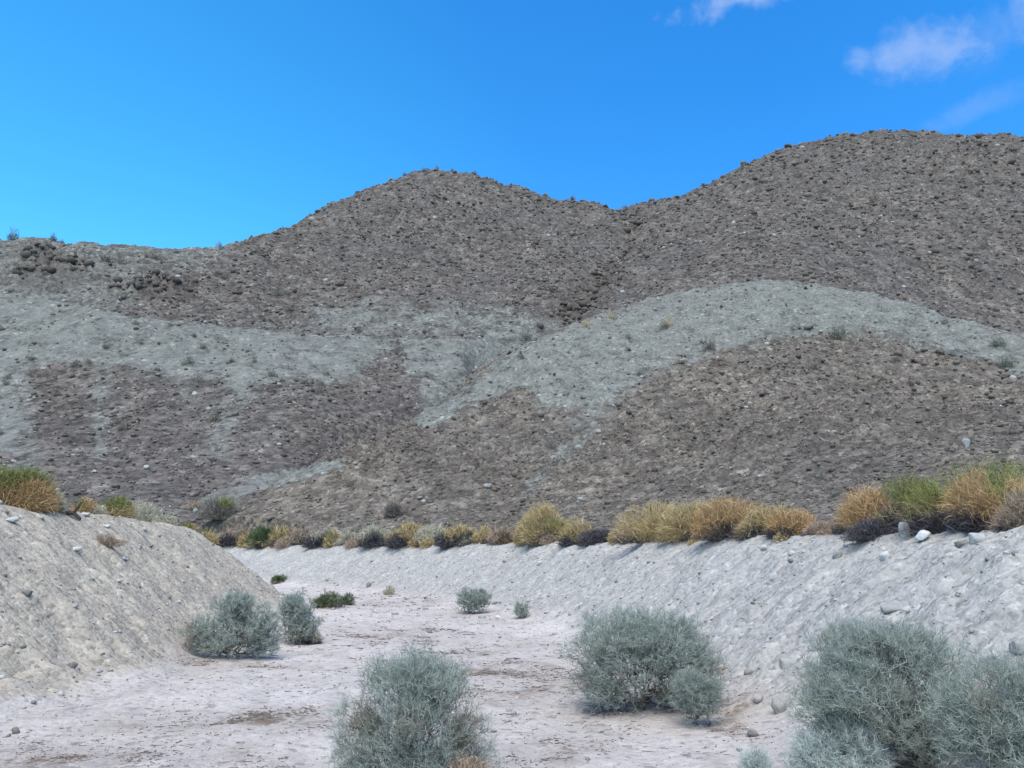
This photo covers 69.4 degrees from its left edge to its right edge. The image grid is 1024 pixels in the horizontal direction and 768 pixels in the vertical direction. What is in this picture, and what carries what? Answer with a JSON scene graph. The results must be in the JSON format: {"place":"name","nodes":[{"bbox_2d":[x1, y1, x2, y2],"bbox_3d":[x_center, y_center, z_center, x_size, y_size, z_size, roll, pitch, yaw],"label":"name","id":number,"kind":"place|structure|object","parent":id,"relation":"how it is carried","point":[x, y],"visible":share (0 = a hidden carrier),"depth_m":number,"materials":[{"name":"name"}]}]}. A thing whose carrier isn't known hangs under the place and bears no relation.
{"place":"outdoors","nodes":[
{"label":"outdoors","id":0,"kind":"place"},
{"bbox_2d":[0,504,284,693],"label":"embankment","id":1,"kind":"structure","parent":0,"point":[48,562],"depth_m":10.92,"materials":[{"name":"soil"}]},
{"bbox_2d":[2,456,68,513],"bbox_3d":[-8.482,1.861,12.928,1.587,1.213,1.272,-8,-15,33],"label":"dry tuft","id":2,"kind":"object","parent":1,"relation":"on","point":[33,492],"visible":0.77,"depth_m":12.66,"materials":[{"name":"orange plant"}]},
{"bbox_2d":[52,486,72,512],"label":"dry tuft","id":3,"kind":"object","parent":1,"relation":"on","point":[61,508],"visible":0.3,"depth_m":13.57,"materials":[{"name":"plant"}]},
{"bbox_2d":[65,501,81,519],"bbox_3d":[-8.008,2.325,13.536,0.374,0.351,0.124,-3,-13,12],"label":"stick","id":4,"kind":"object","parent":1,"relation":"on","point":[75,514],"visible":1,"depth_m":13.51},
{"bbox_2d":[95,532,128,546],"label":"dry tuft","id":5,"kind":"object","parent":1,"relation":"on","point":[112,541],"visible":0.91,"depth_m":12.83,"materials":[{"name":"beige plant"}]},
{"bbox_2d":[150,513,178,525],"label":"dry tuft","id":6,"kind":"object","parent":1,"relation":"on","point":[164,518],"visible":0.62,"depth_m":20.13,"materials":[{"name":"plant"}]},
{"bbox_2d":[180,521,198,529],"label":"dry tuft","id":7,"kind":"object","parent":1,"relation":"on","point":[190,525],"visible":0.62,"depth_m":22.34,"materials":[{"name":"yellow plant"}]},
{"bbox_2d":[199,527,218,543],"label":"dry tuft","id":8,"kind":"object","parent":1,"relation":"on","point":[210,537],"visible":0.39,"depth_m":23.05,"materials":[{"name":"yellow plant"}]},
{"bbox_2d":[125,502,208,526],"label":"hillside","id":9,"kind":"structure","parent":0,"point":[184,515],"depth_m":49.06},
{"bbox_2d":[181,500,206,508],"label":"dry tuft","id":10,"kind":"object","parent":9,"relation":"on","point":[192,504],"visible":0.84,"depth_m":50.10,"materials":[{"name":"beige plant"}]},
{"bbox_2d":[0,581,946,767],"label":"wash floor","id":11,"kind":"structure","parent":0,"point":[101,701],"depth_m":7.58,"materials":[{"name":"sand"}]},
{"bbox_2d":[175,586,284,659],"bbox_3d":[-4.230,3.610,11.193,1.509,1.091,1.254,-8,-15,31],"label":"smoke shrub","id":12,"kind":"object","parent":11,"relation":"on","point":[238,606],"visible":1,"depth_m":11.05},
{"bbox_2d":[268,573,286,583],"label":"green bush","id":13,"kind":"object","parent":11,"relation":"on","point":[276,579],"visible":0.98,"depth_m":34.49,"materials":[{"name":"green plant"}]},
{"bbox_2d":[274,586,324,644],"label":"smoke shrub","id":14,"kind":"object","parent":11,"relation":"on","point":[296,621],"visible":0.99,"depth_m":12.91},
{"bbox_2d":[294,630,322,644],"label":"dry tuft","id":15,"kind":"object","parent":11,"relation":"on","point":[308,642],"visible":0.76,"depth_m":12.90,"materials":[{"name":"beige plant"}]},
{"bbox_2d":[310,590,346,608],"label":"green bush","id":16,"kind":"object","parent":11,"relation":"on","point":[326,600],"visible":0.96,"depth_m":20.85,"materials":[{"name":"green plant"}]},
{"bbox_2d":[342,592,355,604],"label":"green bush","id":17,"kind":"object","parent":11,"relation":"on","point":[350,601],"visible":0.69,"depth_m":22.27,"materials":[{"name":"green plant"}]},
{"bbox_2d":[382,584,394,594],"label":"dry tuft","id":18,"kind":"object","parent":11,"relation":"on","point":[389,591],"visible":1,"depth_m":26.73,"materials":[{"name":"plant"}]},
{"bbox_2d":[0,590,807,767],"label":"twig litter","id":19,"kind":"object","parent":11,"relation":"on","point":[305,711],"visible":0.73,"depth_m":7.51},
{"bbox_2d":[322,631,505,767],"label":"smoke shrub","id":20,"kind":"object","parent":11,"relation":"on","point":[416,682],"visible":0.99,"depth_m":5.15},
{"bbox_2d":[444,741,494,767],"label":"dry tuft","id":21,"kind":"object","parent":11,"relation":"on","point":[463,764],"visible":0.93,"depth_m":5.01,"materials":[{"name":"beige plant"}]},
{"bbox_2d":[454,585,491,613],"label":"smoke shrub","id":22,"kind":"object","parent":11,"relation":"on","point":[474,597],"visible":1,"depth_m":19.13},
{"bbox_2d":[512,600,532,618],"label":"smoke shrub","id":23,"kind":"object","parent":11,"relation":"on","point":[523,610],"visible":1,"depth_m":17.42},
{"bbox_2d":[554,603,733,714],"bbox_3d":[1.350,2.833,7.674,1.862,1.092,1.404,0,-13,0],"label":"smoke shrub","id":24,"kind":"object","parent":11,"relation":"on","point":[637,647],"visible":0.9,"depth_m":7.54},
{"bbox_2d":[667,662,727,728],"bbox_3d":[1.739,2.937,6.929,0.579,0.660,0.538,0,-13,0],"label":"smoke shrub","id":25,"kind":"object","parent":11,"relation":"on","point":[697,690],"visible":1,"depth_m":6.87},
{"bbox_2d":[747,728,757,736],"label":"rock","id":26,"kind":"object","parent":11,"relation":"on","point":[752,732],"visible":0.99,"depth_m":6.32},
{"bbox_2d":[732,740,775,767],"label":"smoke shrub","id":27,"kind":"object","parent":11,"relation":"on","point":[754,759],"visible":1,"depth_m":5.20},
{"bbox_2d":[753,693,762,702],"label":"rock","id":28,"kind":"object","parent":11,"relation":"on","point":[758,697],"visible":1,"depth_m":7.33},
{"bbox_2d":[774,717,907,767],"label":"smoke shrub","id":29,"kind":"object","parent":11,"relation":"on","point":[810,754],"visible":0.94,"depth_m":4.97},
{"bbox_2d":[776,607,987,767],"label":"smoke shrub","id":30,"kind":"object","parent":11,"relation":"on","point":[839,702],"visible":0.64,"depth_m":5.13,"materials":[{"name":"plant"}]},
{"bbox_2d":[0,129,1023,512],"bbox_3d":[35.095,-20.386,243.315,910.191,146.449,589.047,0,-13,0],"label":"hills","id":31,"kind":"structure","parent":0,"point":[38,303],"depth_m":125.39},
{"bbox_2d":[6,227,19,239],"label":"skyline bush","id":32,"kind":"object","parent":31,"relation":"on","point":[13,236],"visible":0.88,"depth_m":134.44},
{"bbox_2d":[99,250,112,261],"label":"hill shrub","id":33,"kind":"object","parent":31,"relation":"on","point":[107,258],"visible":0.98,"depth_m":124.89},
{"bbox_2d":[117,419,132,430],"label":"hill shrub","id":34,"kind":"object","parent":31,"relation":"on","point":[122,428],"visible":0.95,"depth_m":66.81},
{"bbox_2d":[191,370,209,382],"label":"hill shrub","id":35,"kind":"object","parent":31,"relation":"on","point":[199,380],"visible":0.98,"depth_m":81.36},
{"bbox_2d":[205,406,221,422],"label":"hill shrub","id":36,"kind":"object","parent":31,"relation":"on","point":[211,418],"visible":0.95,"depth_m":69.64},
{"bbox_2d":[0,128,1023,532],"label":"rubble","id":37,"kind":"object","parent":31,"relation":"on","point":[570,308],"visible":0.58,"depth_m":101.44,"materials":[{"name":"stone"}]},
{"bbox_2d":[0,130,1023,527],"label":"scrub cover","id":38,"kind":"object","parent":31,"relation":"on","point":[552,338],"visible":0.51,"depth_m":112.32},
{"bbox_2d":[518,330,534,339],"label":"hill shrub","id":39,"kind":"object","parent":31,"relation":"on","point":[525,337],"visible":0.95,"depth_m":115.37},
{"bbox_2d":[0,0,1023,248],"label":"sky","id":40,"kind":"structure","parent":0,"point":[178,124],"materials":[{"name":"blue"}]},
{"bbox_2d":[195,391,1023,542],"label":"foothill","id":41,"kind":"structure","parent":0,"point":[362,498],"depth_m":41.02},
{"bbox_2d":[193,491,239,520],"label":"desert shrub","id":42,"kind":"object","parent":41,"relation":"on","point":[222,509],"visible":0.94,"depth_m":43.79,"materials":[{"name":"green plant"}]},
{"bbox_2d":[382,498,406,516],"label":"desert shrub","id":43,"kind":"object","parent":41,"relation":"on","point":[395,510],"visible":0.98,"depth_m":40.37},
{"bbox_2d":[543,435,559,447],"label":"hill shrub","id":44,"kind":"object","parent":41,"relation":"on","point":[547,445],"visible":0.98,"depth_m":48.47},
{"bbox_2d":[962,438,969,447],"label":"rock","id":45,"kind":"object","parent":41,"relation":"on","point":[965,442],"visible":0.89,"depth_m":30.01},
{"bbox_2d":[222,525,1023,767],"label":"embankment","id":46,"kind":"structure","parent":0,"point":[297,564],"depth_m":10.51,"materials":[{"name":"soil"}]},
{"bbox_2d":[216,524,251,546],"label":"desert shrub","id":47,"kind":"object","parent":46,"relation":"on","point":[228,538],"visible":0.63,"depth_m":41.56,"materials":[{"name":"beige plant"}]},
{"bbox_2d":[236,533,249,546],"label":"dry tuft","id":48,"kind":"object","parent":46,"relation":"on","point":[240,542],"visible":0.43,"depth_m":41.05,"materials":[{"name":"yellow plant"}]},
{"bbox_2d":[242,522,278,548],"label":"desert shrub","id":49,"kind":"object","parent":46,"relation":"on","point":[259,538],"visible":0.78,"depth_m":40.23,"materials":[{"name":"green plant"}]},
{"bbox_2d":[265,519,292,548],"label":"desert shrub","id":50,"kind":"object","parent":46,"relation":"on","point":[283,532],"visible":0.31,"depth_m":39.58,"materials":[{"name":"yellow plant"}]},
{"bbox_2d":[274,536,294,548],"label":"dry tuft","id":51,"kind":"object","parent":46,"relation":"on","point":[281,546],"visible":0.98,"depth_m":38.96,"materials":[{"name":"beige plant"}]},
{"bbox_2d":[286,526,307,544],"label":"desert shrub","id":52,"kind":"object","parent":46,"relation":"on","point":[300,538],"visible":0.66,"depth_m":39.50,"materials":[{"name":"beige plant"}]},
{"bbox_2d":[300,529,329,550],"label":"desert shrub","id":53,"kind":"object","parent":46,"relation":"on","point":[315,540],"visible":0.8,"depth_m":37.46,"materials":[{"name":"plant"}]},
{"bbox_2d":[323,527,340,547],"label":"desert shrub","id":54,"kind":"object","parent":46,"relation":"on","point":[333,536],"visible":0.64,"depth_m":36.94,"materials":[{"name":"yellow plant"}]},
{"bbox_2d":[330,530,358,546],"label":"desert shrub","id":55,"kind":"object","parent":46,"relation":"on","point":[342,538],"visible":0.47,"depth_m":36.53,"materials":[{"name":"plant"}]},
{"bbox_2d":[342,537,358,547],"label":"dry tuft","id":56,"kind":"object","parent":46,"relation":"on","point":[347,544],"visible":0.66,"depth_m":35.47,"materials":[{"name":"beige plant"}]},
{"bbox_2d":[355,519,391,549],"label":"desert shrub","id":57,"kind":"object","parent":46,"relation":"on","point":[372,536],"visible":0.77,"depth_m":34.24,"materials":[{"name":"plant"}]},
{"bbox_2d":[382,520,427,548],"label":"desert shrub","id":58,"kind":"object","parent":46,"relation":"on","point":[402,536],"visible":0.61,"depth_m":32.60,"materials":[{"name":"yellow plant"}]},
{"bbox_2d":[406,537,419,546],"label":"dry tuft","id":59,"kind":"object","parent":46,"relation":"on","point":[410,544],"visible":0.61,"depth_m":31.97,"materials":[{"name":"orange plant"}]},
{"bbox_2d":[417,536,434,547],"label":"dry tuft","id":60,"kind":"object","parent":46,"relation":"on","point":[427,542],"visible":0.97,"depth_m":31.12,"materials":[{"name":"yellow plant"}]},
{"bbox_2d":[411,523,448,546],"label":"desert shrub","id":61,"kind":"object","parent":46,"relation":"on","point":[432,532],"visible":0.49,"depth_m":31.92,"materials":[{"name":"grey plant"}]},
{"bbox_2d":[433,522,475,547],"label":"desert shrub","id":62,"kind":"object","parent":46,"relation":"on","point":[452,536],"visible":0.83,"depth_m":29.39,"materials":[{"name":"yellow plant"}]},
{"bbox_2d":[462,523,491,545],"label":"desert shrub","id":63,"kind":"object","parent":46,"relation":"on","point":[480,535],"visible":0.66,"depth_m":28.79,"materials":[{"name":"yellow plant"}]},
{"bbox_2d":[485,521,516,545],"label":"desert shrub","id":64,"kind":"object","parent":46,"relation":"on","point":[501,534],"visible":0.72,"depth_m":27.32,"materials":[{"name":"beige plant"}]},
{"bbox_2d":[0,500,1023,767],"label":"pebbles","id":65,"kind":"object","parent":46,"relation":"on","point":[746,672],"visible":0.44,"depth_m":10.14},
{"bbox_2d":[509,516,533,545],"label":"desert shrub","id":66,"kind":"object","parent":46,"relation":"on","point":[517,531],"visible":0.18,"depth_m":25.37,"materials":[{"name":"yellow plant"}]},
{"bbox_2d":[516,501,576,548],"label":"desert shrub","id":67,"kind":"object","parent":46,"relation":"on","point":[543,526],"visible":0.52,"depth_m":24.19,"materials":[{"name":"yellow plant"}]},
{"bbox_2d":[538,534,558,544],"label":"dry tuft","id":68,"kind":"object","parent":46,"relation":"on","point":[543,542],"visible":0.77,"depth_m":23.62,"materials":[{"name":"brown plant"}]},
{"bbox_2d":[555,515,591,547],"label":"desert shrub","id":69,"kind":"object","parent":46,"relation":"on","point":[568,537],"visible":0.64,"depth_m":22.31,"materials":[{"name":"yellow plant"}]},
{"bbox_2d":[575,527,616,546],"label":"desert shrub","id":70,"kind":"object","parent":46,"relation":"on","point":[593,537],"visible":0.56,"depth_m":21.08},
{"bbox_2d":[603,531,615,544],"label":"dry tuft","id":71,"kind":"object","parent":46,"relation":"on","point":[610,541],"visible":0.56,"depth_m":19.93,"materials":[{"name":"yellow plant"}]},
{"bbox_2d":[610,519,643,543],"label":"desert shrub","id":72,"kind":"object","parent":46,"relation":"on","point":[624,533],"visible":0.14,"depth_m":19.58,"materials":[{"name":"beige plant"}]},
{"bbox_2d":[605,496,677,544],"bbox_3d":[3.418,3.381,18.110,2.281,1.471,1.995,0,-13,0],"label":"desert shrub","id":73,"kind":"object","parent":46,"relation":"on","point":[647,526],"visible":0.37,"depth_m":17.90,"materials":[{"name":"yellow plant"}]},
{"bbox_2d":[651,493,718,543],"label":"desert shrub","id":74,"kind":"object","parent":46,"relation":"on","point":[675,528],"visible":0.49,"depth_m":16.63,"materials":[{"name":"yellow plant"}]},
{"bbox_2d":[685,493,765,542],"bbox_3d":[4.537,2.719,14.897,2.258,1.280,1.730,7,-14,-27],"label":"desert shrub","id":75,"kind":"object","parent":46,"relation":"on","point":[719,523],"visible":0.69,"depth_m":14.69,"materials":[{"name":"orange plant"}]},
{"bbox_2d":[730,499,802,541],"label":"desert shrub","id":76,"kind":"object","parent":46,"relation":"on","point":[752,525],"visible":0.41,"depth_m":13.59,"materials":[{"name":"yellow plant"}]},
{"bbox_2d":[771,697,785,713],"bbox_3d":[2.513,3.043,6.974,0.117,0.154,0.110,3,-13,-11],"label":"rock","id":77,"kind":"object","parent":46,"relation":"on","point":[778,702],"visible":0.9,"depth_m":6.95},
{"bbox_2d":[773,530,790,541],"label":"dry tuft","id":78,"kind":"object","parent":46,"relation":"on","point":[777,538],"visible":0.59,"depth_m":12.40,"materials":[{"name":"yellow plant"}]},
{"bbox_2d":[779,656,796,669],"bbox_3d":[2.947,3.051,7.865,0.207,0.277,0.174,-4,-13,19],"label":"rock","id":79,"kind":"object","parent":46,"relation":"on","point":[785,662],"visible":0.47,"depth_m":7.84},
{"bbox_2d":[761,505,816,538],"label":"desert shrub","id":80,"kind":"object","parent":46,"relation":"on","point":[794,523],"visible":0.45,"depth_m":12.62,"materials":[{"name":"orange plant"}]},
{"bbox_2d":[798,519,840,535],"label":"desert shrub","id":81,"kind":"object","parent":46,"relation":"on","point":[813,528],"visible":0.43,"depth_m":11.81,"materials":[{"name":"beige plant"}]},
{"bbox_2d":[832,550,841,558],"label":"rock","id":82,"kind":"object","parent":46,"relation":"on","point":[837,554],"visible":1,"depth_m":9.78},
{"bbox_2d":[828,524,852,534],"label":"desert shrub","id":83,"kind":"object","parent":46,"relation":"on","point":[836,530],"visible":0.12,"depth_m":11.13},
{"bbox_2d":[827,478,890,532],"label":"desert shrub","id":84,"kind":"object","parent":46,"relation":"on","point":[856,507],"visible":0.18,"depth_m":10.78,"materials":[{"name":"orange plant"}]},
{"bbox_2d":[839,514,896,542],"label":"desert shrub","id":85,"kind":"object","parent":46,"relation":"on","point":[866,531],"visible":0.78,"depth_m":9.77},
{"bbox_2d":[879,551,889,560],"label":"rock","id":86,"kind":"object","parent":46,"relation":"on","point":[884,556],"visible":0.94,"depth_m":8.71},
{"bbox_2d":[880,603,902,614],"bbox_3d":[3.867,2.272,7.459,0.283,0.111,0.216,2,-13,-8],"label":"rock","id":87,"kind":"object","parent":46,"relation":"on","point":[887,609],"visible":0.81,"depth_m":7.41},
{"bbox_2d":[898,520,909,538],"bbox_3d":[4.933,1.846,9.319,0.136,0.254,0.143,-3,-13,13],"label":"rock","id":88,"kind":"object","parent":46,"relation":"on","point":[903,535],"visible":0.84,"depth_m":9.27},
{"bbox_2d":[861,467,949,533],"bbox_3d":[5.375,1.659,10.064,1.327,1.074,1.394,0,-13,0],"label":"desert shrub","id":89,"kind":"object","parent":46,"relation":"on","point":[889,514],"visible":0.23,"depth_m":9.94,"materials":[{"name":"green plant"}]},
{"bbox_2d":[915,530,930,540],"bbox_3d":[4.889,1.800,8.806,0.167,0.127,0.153,-2,-13,8],"label":"rock","id":90,"kind":"object","parent":46,"relation":"on","point":[922,535],"visible":1,"depth_m":8.76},
{"bbox_2d":[889,475,972,538],"bbox_3d":[5.449,1.534,9.130,1.231,1.008,1.423,6,-14,-24],"label":"desert shrub","id":91,"kind":"object","parent":46,"relation":"on","point":[929,512],"visible":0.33,"depth_m":9.20,"materials":[{"name":"green plant"}]},
{"bbox_2d":[954,540,968,547],"bbox_3d":[4.900,1.738,8.049,0.116,0.086,0.124,2,-13,-9],"label":"rock","id":92,"kind":"object","parent":46,"relation":"on","point":[959,544],"visible":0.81,"depth_m":8.03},
{"bbox_2d":[911,632,1023,767],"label":"smoke shrub","id":93,"kind":"object","parent":46,"relation":"on","point":[990,731],"visible":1,"depth_m":4.43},
{"bbox_2d":[968,533,984,544],"bbox_3d":[4.863,1.618,7.730,0.151,0.128,0.114,-4,-13,19],"label":"rock","id":94,"kind":"object","parent":46,"relation":"on","point":[974,538],"visible":0.89,"depth_m":7.70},
{"bbox_2d":[933,451,1023,532],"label":"desert shrub","id":95,"kind":"object","parent":46,"relation":"on","point":[979,509],"visible":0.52,"depth_m":8.51,"materials":[{"name":"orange plant"}]},
{"bbox_2d":[979,651,1003,665],"bbox_3d":[3.688,2.117,5.675,0.185,0.147,0.144,-2,-13,10],"label":"rock","id":96,"kind":"object","parent":46,"relation":"on","point":[986,658],"visible":0.33,"depth_m":5.63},
{"bbox_2d":[984,485,1023,532],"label":"desert shrub","id":97,"kind":"object","parent":46,"relation":"on","point":[1010,516],"visible":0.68,"depth_m":7.82,"materials":[{"name":"beige plant"}]},
{"bbox_2d":[1009,639,1023,653],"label":"rock","id":98,"kind":"object","parent":46,"relation":"on","point":[1017,646],"visible":0.87,"depth_m":5.67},
{"bbox_2d":[298,279,1023,470],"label":"foothill","id":99,"kind":"structure","parent":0,"point":[577,368],"depth_m":65.31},
{"bbox_2d":[699,336,716,349],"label":"hill shrub","id":100,"kind":"object","parent":99,"relation":"on","point":[710,345],"visible":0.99,"depth_m":67.62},
{"bbox_2d":[804,358,824,369],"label":"hill shrub","id":101,"kind":"object","parent":99,"relation":"on","point":[814,364],"visible":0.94,"depth_m":61.67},
{"bbox_2d":[825,325,853,338],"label":"hill shrub","id":102,"kind":"object","parent":99,"relation":"on","point":[837,335],"visible":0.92,"depth_m":71.17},
{"bbox_2d":[989,335,1007,346],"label":"hill shrub","id":103,"kind":"object","parent":99,"relation":"on","point":[997,343],"visible":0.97,"depth_m":68.12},
{"bbox_2d":[993,354,1015,368],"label":"hill shrub","id":104,"kind":"object","parent":99,"relation":"on","point":[1001,362],"visible":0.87,"depth_m":62.87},
{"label":"terrace","id":105,"kind":"structure","parent":0,"visible":0},
{"bbox_2d":[0,461,19,507],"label":"dry tuft","id":106,"kind":"object","parent":105,"relation":"on","point":[7,480],"visible":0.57,"depth_m":12.45,"materials":[{"name":"green plant"}]},
{"bbox_2d":[68,496,98,513],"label":"dry tuft","id":107,"kind":"object","parent":105,"relation":"on","point":[83,507],"visible":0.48,"depth_m":16.03,"materials":[{"name":"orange plant"}]},
{"bbox_2d":[88,503,107,514],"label":"dry tuft","id":108,"kind":"object","parent":105,"relation":"on","point":[100,510],"visible":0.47,"depth_m":16.09,"materials":[{"name":"plant"}]},
{"bbox_2d":[97,494,139,518],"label":"dry tuft","id":109,"kind":"object","parent":105,"relation":"on","point":[115,508],"visible":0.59,"depth_m":17.63,"materials":[{"name":"green plant"}]},
{"bbox_2d":[131,501,162,521],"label":"dry tuft","id":110,"kind":"object","parent":105,"relation":"on","point":[146,515],"visible":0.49,"depth_m":20.37,"materials":[{"name":"plant"}]},
{"bbox_2d":[921,449,1023,497],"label":"desert shrub","id":111,"kind":"object","parent":105,"relation":"on","point":[999,479],"visible":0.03,"depth_m":10.67,"materials":[{"name":"green plant"}]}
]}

